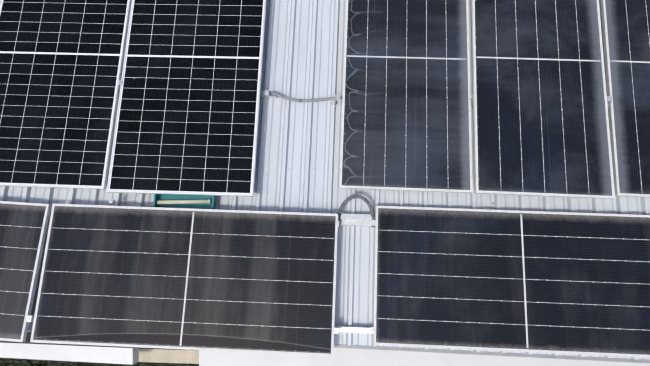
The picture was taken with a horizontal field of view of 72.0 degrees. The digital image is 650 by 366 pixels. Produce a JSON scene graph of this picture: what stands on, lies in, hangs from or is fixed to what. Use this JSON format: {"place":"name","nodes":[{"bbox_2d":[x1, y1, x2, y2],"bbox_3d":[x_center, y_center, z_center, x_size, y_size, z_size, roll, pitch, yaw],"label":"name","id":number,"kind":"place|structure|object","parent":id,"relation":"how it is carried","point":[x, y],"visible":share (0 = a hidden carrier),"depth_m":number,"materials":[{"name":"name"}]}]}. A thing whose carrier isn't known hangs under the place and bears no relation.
{"place":"outdoors","nodes":[
{"label":"outdoors","id":0,"kind":"place"},
{"bbox_2d":[0,0,649,359],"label":"metal roof","id":1,"kind":"structure","parent":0,"point":[302,140],"depth_m":3.60,"materials":[{"name":"paint"}]},
{"bbox_2d":[153,194,216,208],"bbox_3d":[-1.099,0.136,3.516,0.470,0.074,0.175,2,79,2],"label":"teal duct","id":2,"kind":"object","parent":1,"relation":"on","point":[212,205],"visible":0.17,"depth_m":3.54,"materials":[{"name":"metal"}]},
{"bbox_2d":[157,199,210,204],"bbox_3d":[-1.110,0.148,3.522,0.423,0.042,0.040,-1,72,1],"label":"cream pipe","id":3,"kind":"object","parent":2,"relation":"on","point":[199,201],"visible":0.98,"depth_m":3.51,"materials":[{"name":"plastic"}]},
{"bbox_2d":[31,91,607,333],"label":"mounting rails","id":4,"kind":"object","parent":1,"relation":"on","point":[348,329],"visible":0.06,"depth_m":3.45,"materials":[{"name":"metal"}]},
{"bbox_2d":[0,201,50,341],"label":"solar panel","id":5,"kind":"object","parent":4,"relation":"on","point":[23,228],"visible":1,"depth_m":3.38,"materials":[{"name":"black glass"}]},
{"bbox_2d":[0,0,131,189],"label":"solar panel","id":6,"kind":"object","parent":4,"relation":"on","point":[61,64],"visible":1,"depth_m":3.69,"materials":[{"name":"black glass"}]},
{"bbox_2d":[30,204,337,355],"bbox_3d":[-1.021,0.699,3.331,2.205,0.036,1.020,2,79,2],"label":"solar panel","id":7,"kind":"object","parent":4,"relation":"on","point":[205,279],"visible":1,"depth_m":3.31,"materials":[{"name":"black glass"}]},
{"bbox_2d":[106,0,266,196],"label":"solar panel","id":8,"kind":"object","parent":4,"relation":"on","point":[187,119],"visible":1,"depth_m":3.58,"materials":[{"name":"black glass"}]},
{"bbox_2d":[263,91,342,101],"bbox_3d":[-0.173,-0.697,3.641,0.656,0.092,0.051,3,73,2],"label":"conduit run","id":9,"kind":"object","parent":4,"relation":"on","point":[303,100],"visible":0.88,"depth_m":3.65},
{"bbox_2d":[26,80,611,333],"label":"panel clamps","id":10,"kind":"object","parent":4,"relation":"on","point":[30,318],"visible":0.94,"depth_m":3.44,"materials":[{"name":"metal"}]},
{"bbox_2d":[340,214,371,220],"bbox_3d":[0.239,0.262,3.445,0.276,0.028,0.044,2,79,2],"label":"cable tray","id":11,"kind":"object","parent":4,"relation":"on","point":[367,217],"visible":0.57,"depth_m":3.43,"materials":[{"name":"metal"}]},
{"bbox_2d":[338,195,374,226],"bbox_3d":[0.241,0.212,3.426,0.294,0.078,0.240,2,79,2],"label":"cable conduit","id":12,"kind":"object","parent":4,"relation":"on","point":[363,198],"depth_m":3.42,"materials":[{"name":"grey plastic"}]},
{"bbox_2d":[339,0,472,192],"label":"solar panel","id":13,"kind":"object","parent":4,"relation":"on","point":[406,113],"visible":1,"depth_m":3.58,"materials":[{"name":"black glass"}]},
{"bbox_2d":[373,206,649,357],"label":"solar panel","id":14,"kind":"object","parent":4,"relation":"on","point":[527,281],"visible":1,"depth_m":3.30,"materials":[{"name":"black glass"}]},
{"bbox_2d":[471,0,614,198],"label":"solar panel","id":15,"kind":"object","parent":4,"relation":"on","point":[540,117],"visible":1,"depth_m":3.49,"materials":[{"name":"black glass"}]},
{"bbox_2d":[600,0,649,197],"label":"solar panel","id":16,"kind":"object","parent":4,"relation":"on","point":[626,31],"visible":0.94,"depth_m":3.55,"materials":[{"name":"black glass"}]},
{"bbox_2d":[27,329,649,362],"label":"roof edge","id":17,"kind":"object","parent":1,"relation":"attached to","point":[491,353],"depth_m":3.30,"materials":[{"name":"grey metal"}]},
{"bbox_3d":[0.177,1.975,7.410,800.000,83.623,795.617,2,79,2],"label":"ground","id":18,"kind":"structure","parent":0,"visible":0},
{"bbox_2d":[0,358,198,365],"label":"grass tufts","id":19,"kind":"object","parent":18,"relation":"on","point":[15,362],"visible":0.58,"depth_m":7.05,"materials":[{"name":"green plant"}]},
{"bbox_2d":[26,332,198,363],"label":"beige wall","id":20,"kind":"structure","parent":18,"relation":"on","point":[157,355],"depth_m":3.61,"materials":[{"name":"beige paint"}]},
{"bbox_2d":[0,341,138,364],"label":"white fascia beam","id":21,"kind":"structure","parent":20,"relation":"on","point":[74,352],"depth_m":3.41,"materials":[{"name":"metal"}]},
{"bbox_2d":[199,347,649,365],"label":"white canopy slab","id":22,"kind":"structure","parent":20,"relation":"on","point":[354,357],"depth_m":3.49,"materials":[{"name":"white concrete"}]}
]}

